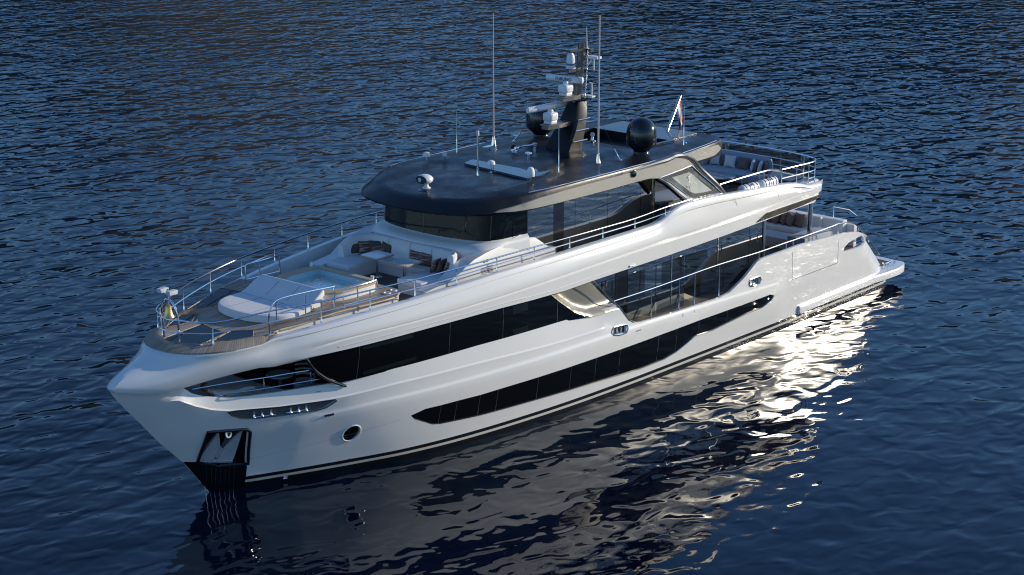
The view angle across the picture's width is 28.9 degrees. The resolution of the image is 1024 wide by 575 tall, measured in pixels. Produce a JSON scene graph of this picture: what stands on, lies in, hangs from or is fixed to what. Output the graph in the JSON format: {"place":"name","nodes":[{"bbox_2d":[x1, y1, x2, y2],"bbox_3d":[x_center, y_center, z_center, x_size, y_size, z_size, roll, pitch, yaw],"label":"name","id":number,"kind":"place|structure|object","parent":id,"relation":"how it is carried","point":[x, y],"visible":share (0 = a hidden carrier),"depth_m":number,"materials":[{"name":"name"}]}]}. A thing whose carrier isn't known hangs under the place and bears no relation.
{"place":"outdoors","nodes":[
{"label":"outdoors","id":0,"kind":"place"},
{"bbox_2d":[0,0,1023,574],"bbox_3d":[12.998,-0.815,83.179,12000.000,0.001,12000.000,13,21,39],"label":"water","id":1,"kind":"structure","parent":0,"point":[148,148],"depth_m":83.10,"materials":[{"name":"blue liquid"}]},
{"bbox_2d":[107,13,903,492],"bbox_3d":[1.203,-2.833,68.549,7.655,13.460,37.868,13,21,39],"label":"motor yacht","id":2,"kind":"object","parent":1,"relation":"on","point":[575,275],"visible":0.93,"depth_m":63.85,"materials":[{"name":"paint"}]},
{"bbox_2d":[184,375,283,395],"bbox_3d":[-8.511,3.104,58.654,3.350,0.310,2.350,13,21,39],"label":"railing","id":3,"kind":"object","parent":2,"relation":"on","point":[228,378],"visible":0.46,"depth_m":58.73,"materials":[{"name":"grey metal"}]},
{"bbox_2d":[218,274,323,322],"bbox_3d":[-7.364,0.354,59.241,2.898,0.644,2.362,13,21,39],"label":"sun pad","id":4,"kind":"object","parent":2,"relation":"on","point":[261,293],"visible":0.94,"depth_m":59.19,"materials":[{"name":"white fabric"}]},
{"bbox_2d":[266,369,293,388],"bbox_3d":[-6.910,2.934,59.328,0.840,0.770,0.840,13,21,39],"label":"side table","id":5,"kind":"object","parent":2,"relation":"on","point":[276,372],"visible":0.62,"depth_m":59.23,"materials":[{"name":"grey"}]},
{"bbox_2d":[293,359,315,387],"bbox_3d":[-6.185,2.738,59.414,0.702,1.128,0.693,1,16,3],"label":"tub chair","id":6,"kind":"object","parent":2,"relation":"on","point":[299,379],"visible":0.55,"depth_m":59.53,"materials":[{"name":"grey fabric"}]},
{"bbox_2d":[299,383,321,391],"bbox_3d":[-5.894,3.175,59.026,0.840,0.470,0.840,13,21,39],"label":"stool","id":7,"kind":"object","parent":2,"relation":"on","point":[310,385],"visible":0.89,"depth_m":59.09,"materials":[{"name":"grey"}]},
{"bbox_2d":[305,359,346,386],"bbox_3d":[-5.486,2.468,58.342,1.519,1.305,0.114,-14,21,-40],"label":"window frame","id":8,"kind":"structure","parent":2,"relation":"in","point":[316,371],"depth_m":58.32,"materials":[{"name":"black"}]},
{"bbox_2d":[308,346,359,382],"bbox_3d":[-5.271,2.289,58.416,1.747,1.247,0.221,-11,19,-33],"label":"main deck window","id":9,"kind":"structure","parent":2,"relation":"in","point":[341,366],"depth_m":58.52,"materials":[{"name":"black glass"}]},
{"bbox_2d":[351,243,358,253],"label":"pillow","id":10,"kind":"object","parent":2,"relation":"on","point":[355,248],"visible":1,"depth_m":64.59,"materials":[{"name":"brown fabric"}]},
{"bbox_2d":[358,241,368,254],"bbox_3d":[-4.762,-1.301,64.676,0.460,0.440,0.166,-5,1,-18],"label":"pillow","id":11,"kind":"object","parent":2,"relation":"on","point":[363,247],"visible":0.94,"depth_m":64.59,"materials":[{"name":"brown fabric"}]},
{"bbox_2d":[369,240,381,251],"bbox_3d":[-4.410,-1.296,64.598,0.480,0.470,0.166,0,2,1],"label":"pillow","id":12,"kind":"object","parent":2,"relation":"on","point":[374,243],"visible":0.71,"depth_m":64.53,"materials":[{"name":"brown fabric"}]},
{"bbox_2d":[360,250,393,277],"bbox_3d":[-4.308,-0.695,63.567,0.840,0.751,0.840,13,21,39],"label":"cocktail table","id":13,"kind":"object","parent":2,"relation":"on","point":[376,255],"visible":0.95,"depth_m":63.46,"materials":[{"name":"white wood"}]},
{"bbox_2d":[372,245,384,251],"bbox_3d":[-4.302,-1.179,64.392,0.480,0.420,0.166,-8,-28,9],"label":"pillow","id":14,"kind":"object","parent":2,"relation":"on","point":[379,248],"visible":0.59,"depth_m":64.36,"materials":[{"name":"brown fabric"}]},
{"bbox_2d":[382,241,391,252],"bbox_3d":[-4.069,-1.229,64.395,0.460,0.460,0.166,19,7,29],"label":"pillow","id":15,"kind":"object","parent":2,"relation":"on","point":[387,248],"visible":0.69,"depth_m":64.29,"materials":[{"name":"brown fabric"}]},
{"bbox_2d":[357,322,449,378],"bbox_3d":[-3.218,1.822,59.878,3.421,1.300,0.204,-12,20,-37],"label":"main deck window","id":16,"kind":"structure","parent":2,"relation":"in","point":[433,342],"depth_m":59.95,"materials":[{"name":"black glass"}]},
{"bbox_2d":[387,257,421,276],"bbox_3d":[-3.383,-0.453,62.714,0.840,0.751,0.840,13,21,39],"label":"cocktail table","id":17,"kind":"object","parent":2,"relation":"on","point":[404,262],"visible":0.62,"depth_m":62.62,"materials":[{"name":"white wood"}]},
{"bbox_2d":[409,250,421,264],"bbox_3d":[-3.083,-0.961,63.528,0.580,0.420,0.166,13,1,39],"label":"pillow","id":18,"kind":"object","parent":2,"relation":"on","point":[415,255],"visible":0.71,"depth_m":63.45,"materials":[{"name":"brown fabric"}]},
{"bbox_2d":[420,252,431,266],"bbox_3d":[-2.731,-0.885,63.249,0.460,0.420,0.167,12,2,35],"label":"pillow","id":19,"kind":"object","parent":2,"relation":"on","point":[425,259],"visible":0.96,"depth_m":63.16,"materials":[{"name":"brown fabric"}]},
{"bbox_2d":[411,405,440,423],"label":"hull window","id":20,"kind":"structure","parent":2,"relation":"in","point":[429,415],"depth_m":61.34,"materials":[{"name":"black glass"}]},
{"bbox_2d":[430,258,440,272],"bbox_3d":[-2.408,-0.703,62.582,0.166,0.440,0.460,29,26,20],"label":"pillow","id":21,"kind":"object","parent":2,"relation":"on","point":[434,265],"visible":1,"depth_m":62.44,"materials":[{"name":"brown fabric"}]},
{"bbox_2d":[436,258,446,272],"bbox_3d":[-2.214,-0.678,62.486,0.166,0.440,0.460,25,24,18],"label":"pillow","id":22,"kind":"object","parent":2,"relation":"on","point":[441,265],"visible":0.98,"depth_m":62.35,"materials":[{"name":"brown fabric"}]},
{"bbox_2d":[443,262,449,270],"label":"pillow","id":23,"kind":"object","parent":2,"relation":"on","point":[446,267],"visible":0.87,"depth_m":62.20,"materials":[{"name":"brown fabric"}]},
{"bbox_2d":[438,401,456,423],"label":"hull window","id":24,"kind":"structure","parent":2,"relation":"in","point":[447,414],"depth_m":61.82,"materials":[{"name":"black glass"}]},
{"bbox_2d":[454,395,479,420],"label":"hull window","id":25,"kind":"structure","parent":2,"relation":"in","point":[466,408],"depth_m":62.32,"materials":[{"name":"black glass"}]},
{"bbox_2d":[449,308,503,353],"bbox_3d":[-1.089,1.259,61.677,2.244,1.225,0.087,-14,21,-41],"label":"main deck window","id":26,"kind":"structure","parent":2,"relation":"in","point":[486,327],"depth_m":61.67,"materials":[{"name":"black glass"}]},
{"bbox_2d":[478,390,497,415],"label":"hull window","id":27,"kind":"structure","parent":2,"relation":"in","point":[487,404],"depth_m":62.87,"materials":[{"name":"black glass"}]},
{"bbox_2d":[496,377,538,410],"bbox_3d":[0.172,3.421,63.712,1.790,0.839,0.156,-14,21,-41],"label":"hull window","id":28,"kind":"structure","parent":2,"relation":"in","point":[526,391],"depth_m":63.70,"materials":[{"name":"black glass"}]},
{"bbox_2d":[503,295,557,337],"bbox_3d":[0.602,0.805,63.312,0.060,1.244,2.512,15,21,42],"label":"main deck window","id":29,"kind":"structure","parent":2,"relation":"in","point":[541,312],"depth_m":63.39,"materials":[{"name":"black glass"}]},
{"bbox_2d":[528,205,552,245],"bbox_3d":[0.922,-1.786,64.393,0.008,2.390,1.280,13,21,39],"label":"saloon window","id":30,"kind":"structure","parent":2,"relation":"in","point":[540,220],"depth_m":64.38,"materials":[{"name":"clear glass"}]},
{"bbox_2d":[536,366,571,399],"bbox_3d":[1.371,3.124,64.852,0.144,0.884,1.549,15,22,43],"label":"hull window","id":31,"kind":"structure","parent":2,"relation":"in","point":[556,382],"depth_m":64.85,"materials":[{"name":"black glass"}]},
{"bbox_2d":[564,199,574,249],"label":"saloon window","id":32,"kind":"structure","parent":2,"relation":"in","point":[569,206],"depth_m":65.44,"materials":[{"name":"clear glass"}]},
{"bbox_2d":[557,301,590,321],"bbox_3d":[2.039,0.691,64.820,1.576,0.852,0.036,-15,22,-42],"label":"main deck window","id":33,"kind":"structure","parent":2,"relation":"in","point":[564,313],"depth_m":64.58,"materials":[{"name":"black glass"}]},
{"bbox_2d":[569,358,595,389],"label":"hull window","id":34,"kind":"structure","parent":2,"relation":"in","point":[582,374],"depth_m":65.82,"materials":[{"name":"black glass"}]},
{"bbox_2d":[575,190,607,246],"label":"saloon window","id":35,"kind":"structure","parent":2,"relation":"in","point":[591,211],"depth_m":66.26,"materials":[{"name":"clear glass"}]},
{"bbox_2d":[591,273,614,303],"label":"side window","id":36,"kind":"structure","parent":2,"relation":"in","point":[610,279],"depth_m":67.45,"materials":[{"name":"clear glass"}]},
{"bbox_2d":[594,350,619,381],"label":"hull window","id":37,"kind":"structure","parent":2,"relation":"in","point":[607,366],"depth_m":66.73,"materials":[{"name":"black glass"}]},
{"bbox_2d":[608,181,640,236],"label":"saloon window","id":38,"kind":"structure","parent":2,"relation":"in","point":[624,201],"depth_m":67.53,"materials":[{"name":"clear glass"}]},
{"bbox_2d":[618,336,658,374],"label":"hull window","id":39,"kind":"structure","parent":2,"relation":"in","point":[637,356],"depth_m":67.95,"materials":[{"name":"black glass"}]},
{"bbox_2d":[640,178,651,226],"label":"saloon window","id":40,"kind":"structure","parent":2,"relation":"in","point":[646,185],"depth_m":68.41,"materials":[{"name":"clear glass"}]},
{"bbox_2d":[627,255,670,318],"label":"side window","id":41,"kind":"structure","parent":2,"relation":"in","point":[656,272],"depth_m":69.12,"materials":[{"name":"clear glass"}]},
{"bbox_2d":[656,329,676,361],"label":"hull window","id":42,"kind":"structure","parent":2,"relation":"in","point":[667,341],"depth_m":69.08,"materials":[{"name":"black glass"}]},
{"bbox_2d":[677,100,684,128],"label":"ensign flag","id":43,"kind":"object","parent":2,"relation":"hanging from","point":[681,119],"visible":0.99,"depth_m":73.14,"materials":[{"name":"red fabric"}]},
{"bbox_2d":[675,321,698,351],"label":"hull window","id":44,"kind":"structure","parent":2,"relation":"in","point":[685,333],"depth_m":69.85,"materials":[{"name":"black glass"}]},
{"bbox_2d":[672,238,717,299],"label":"side window","id":45,"kind":"structure","parent":2,"relation":"in","point":[685,262],"depth_m":71.14,"materials":[{"name":"clear glass"}]},
{"bbox_2d":[698,310,727,334],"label":"hull window","id":46,"kind":"structure","parent":2,"relation":"in","point":[710,323],"depth_m":70.95,"materials":[{"name":"black glass"}]},
{"bbox_2d":[708,172,735,187],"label":"coffee table","id":47,"kind":"object","parent":2,"relation":"on","point":[720,177],"visible":0.62,"depth_m":75.88,"materials":[{"name":"grey stone"}]},
{"bbox_2d":[718,226,749,283],"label":"side window","id":48,"kind":"structure","parent":2,"relation":"in","point":[734,245],"depth_m":72.90,"materials":[{"name":"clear glass"}]},
{"bbox_2d":[700,150,772,184],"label":"lounge couch","id":49,"kind":"object","parent":2,"relation":"on","point":[708,167],"visible":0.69,"depth_m":76.94,"materials":[{"name":"grey fabric"}]},
{"bbox_2d":[709,155,719,164],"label":"pillow","id":50,"kind":"object","parent":49,"relation":"on","point":[715,160],"visible":0.62,"depth_m":77.86,"materials":[{"name":"white fabric"}]},
{"bbox_2d":[719,154,724,164],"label":"pillow","id":51,"kind":"object","parent":49,"relation":"on","point":[721,159],"visible":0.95,"depth_m":77.77,"materials":[{"name":"beige fabric"}]},
{"bbox_2d":[723,155,735,167],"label":"pillow","id":52,"kind":"object","parent":49,"relation":"on","point":[729,161],"visible":1,"depth_m":77.40,"materials":[{"name":"white fabric"}]},
{"bbox_2d":[737,157,749,169],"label":"pillow","id":53,"kind":"object","parent":49,"relation":"on","point":[743,163],"visible":1,"depth_m":77.09,"materials":[{"name":"beige fabric"}]},
{"bbox_2d":[750,158,755,171],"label":"pillow","id":54,"kind":"object","parent":49,"relation":"on","point":[752,164],"visible":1,"depth_m":76.65,"materials":[{"name":"white fabric"}]},
{"bbox_2d":[753,160,758,171],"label":"pillow","id":55,"kind":"object","parent":49,"relation":"on","point":[755,166],"visible":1,"depth_m":76.55,"materials":[{"name":"beige fabric"}]},
{"bbox_2d":[757,160,762,171],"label":"pillow","id":56,"kind":"object","parent":49,"relation":"on","point":[760,165],"visible":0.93,"depth_m":76.37,"materials":[{"name":"white fabric"}]},
{"bbox_2d":[763,160,768,173],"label":"pillow","id":57,"kind":"object","parent":49,"relation":"on","point":[766,164],"visible":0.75,"depth_m":76.27,"materials":[{"name":"beige fabric"}]},
{"bbox_2d":[737,181,759,190],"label":"life raft","id":58,"kind":"object","parent":2,"relation":"on","point":[750,185],"visible":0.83,"depth_m":71.70,"materials":[{"name":"white plastic"}]},
{"bbox_2d":[727,295,772,322],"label":"hull window","id":59,"kind":"structure","parent":2,"relation":"in","point":[736,312],"depth_m":72.50,"materials":[{"name":"black glass"}]},
{"bbox_2d":[748,221,762,268],"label":"side window","id":60,"kind":"structure","parent":2,"relation":"in","point":[755,238],"depth_m":73.86,"materials":[{"name":"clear glass"}]},
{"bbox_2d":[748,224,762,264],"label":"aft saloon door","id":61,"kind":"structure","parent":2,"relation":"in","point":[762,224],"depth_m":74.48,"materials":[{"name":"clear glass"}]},
{"bbox_2d":[757,176,777,185],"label":"life raft","id":62,"kind":"object","parent":2,"relation":"on","point":[770,180],"visible":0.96,"depth_m":72.58,"materials":[{"name":"white plastic"}]},
{"bbox_2d":[771,215,779,223],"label":"pillow","id":63,"kind":"object","parent":2,"relation":"on","point":[774,220],"visible":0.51,"depth_m":79.38,"materials":[{"name":"fabric"}]},
{"bbox_2d":[778,213,787,224],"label":"pillow","id":64,"kind":"object","parent":2,"relation":"on","point":[782,218],"visible":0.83,"depth_m":79.21,"materials":[{"name":"fabric"}]},
{"bbox_2d":[776,174,801,182],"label":"pouf","id":65,"kind":"object","parent":2,"relation":"on","point":[791,179],"visible":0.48,"depth_m":75.53,"materials":[{"name":"grey fabric"}]},
{"bbox_2d":[785,212,794,226],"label":"pillow","id":66,"kind":"object","parent":2,"relation":"on","point":[790,218],"visible":1,"depth_m":78.96,"materials":[{"name":"fabric"}]},
{"bbox_2d":[792,212,804,227],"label":"pillow","id":67,"kind":"object","parent":2,"relation":"on","point":[799,219],"visible":1,"depth_m":78.81,"materials":[{"name":"fabric"}]},
{"bbox_2d":[654,189,687,220],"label":"bar counter","id":68,"kind":"object","parent":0,"point":[665,197],"visible":0.23,"depth_m":70.11,"materials":[{"name":"grey glass"}]}
]}

